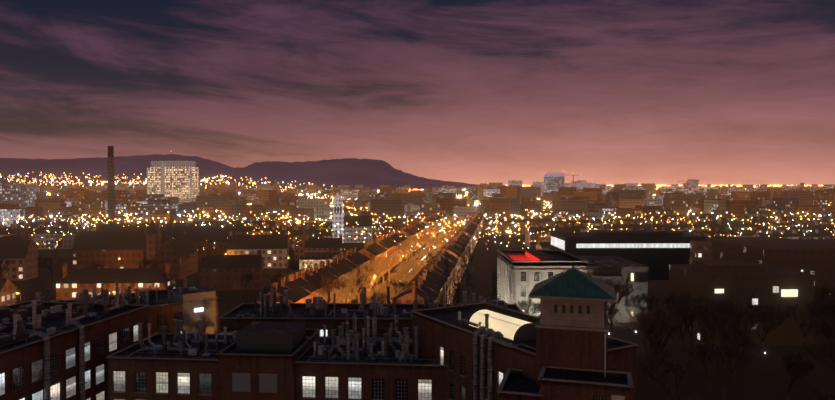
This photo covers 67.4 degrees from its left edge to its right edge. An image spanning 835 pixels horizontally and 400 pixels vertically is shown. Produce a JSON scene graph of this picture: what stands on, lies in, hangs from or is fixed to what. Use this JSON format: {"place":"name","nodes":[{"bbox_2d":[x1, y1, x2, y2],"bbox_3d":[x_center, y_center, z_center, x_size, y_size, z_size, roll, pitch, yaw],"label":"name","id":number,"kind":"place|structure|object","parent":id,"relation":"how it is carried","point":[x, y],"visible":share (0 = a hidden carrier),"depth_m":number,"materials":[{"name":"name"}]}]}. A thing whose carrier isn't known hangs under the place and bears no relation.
{"place":"outdoors","nodes":[
{"label":"outdoors","id":0,"kind":"place"},
{"bbox_2d":[0,154,505,191],"bbox_3d":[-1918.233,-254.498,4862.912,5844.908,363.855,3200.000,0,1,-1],"label":"hills","id":1,"kind":"structure","parent":0,"point":[370,173],"depth_m":5363.36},
{"bbox_2d":[360,227,453,302],"bbox_3d":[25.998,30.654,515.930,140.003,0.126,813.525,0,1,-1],"label":"avenue road","id":2,"kind":"structure","parent":0,"point":[402,276],"depth_m":292.92,"materials":[{"name":"asphalt"}]},
{"bbox_2d":[0,151,831,352],"bbox_3d":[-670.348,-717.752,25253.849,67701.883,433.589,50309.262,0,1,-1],"label":"city lights","id":3,"kind":"object","parent":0,"point":[789,292],"visible":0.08,"depth_m":608.69},
{"bbox_2d":[0,0,834,185],"label":"sky","id":4,"kind":"structure","parent":0,"point":[607,92],"materials":[{"name":"purple"}]},
{"bbox_2d":[11,186,834,399],"bbox_3d":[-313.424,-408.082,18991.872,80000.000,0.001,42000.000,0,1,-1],"label":"ground","id":5,"kind":"structure","parent":0,"point":[765,376],"depth_m":165.75,"materials":[{"name":"black"}]},
{"bbox_2d":[0,264,638,399],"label":"lab building","id":6,"kind":"structure","parent":5,"relation":"on","point":[170,343],"depth_m":84.67,"materials":[{"name":"brick"}]},
{"bbox_2d":[17,241,629,331],"bbox_3d":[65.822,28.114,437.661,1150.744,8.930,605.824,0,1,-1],"label":"street lights","id":7,"kind":"object","parent":5,"relation":"on","point":[223,254],"visible":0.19,"depth_m":214.70},
{"bbox_2d":[298,216,467,302],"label":"avenue trees","id":8,"kind":"object","parent":5,"relation":"on","point":[416,265],"visible":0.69,"depth_m":255.70,"materials":[{"name":"orange plant"}]},
{"bbox_2d":[0,146,834,344],"bbox_3d":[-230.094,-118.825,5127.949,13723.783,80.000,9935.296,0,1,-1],"label":"city blocks","id":9,"kind":"structure","parent":5,"relation":"on","point":[767,262],"depth_m":449.58,"materials":[{"name":"brown"}]},
{"bbox_2d":[0,222,834,399],"bbox_3d":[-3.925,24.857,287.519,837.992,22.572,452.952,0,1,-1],"label":"trees","id":10,"kind":"object","parent":5,"relation":"on","point":[822,309],"visible":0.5,"depth_m":154.81,"materials":[{"name":"brown plant"}]},
{"bbox_2d":[497,250,647,322],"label":"building","id":11,"kind":"structure","parent":5,"relation":"on","point":[522,273],"depth_m":195.54,"materials":[{"name":"paint"}]},
{"bbox_2d":[550,230,705,279],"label":"modern building","id":12,"kind":"structure","parent":5,"relation":"on","point":[657,252],"depth_m":283.30,"materials":[{"name":"black"}]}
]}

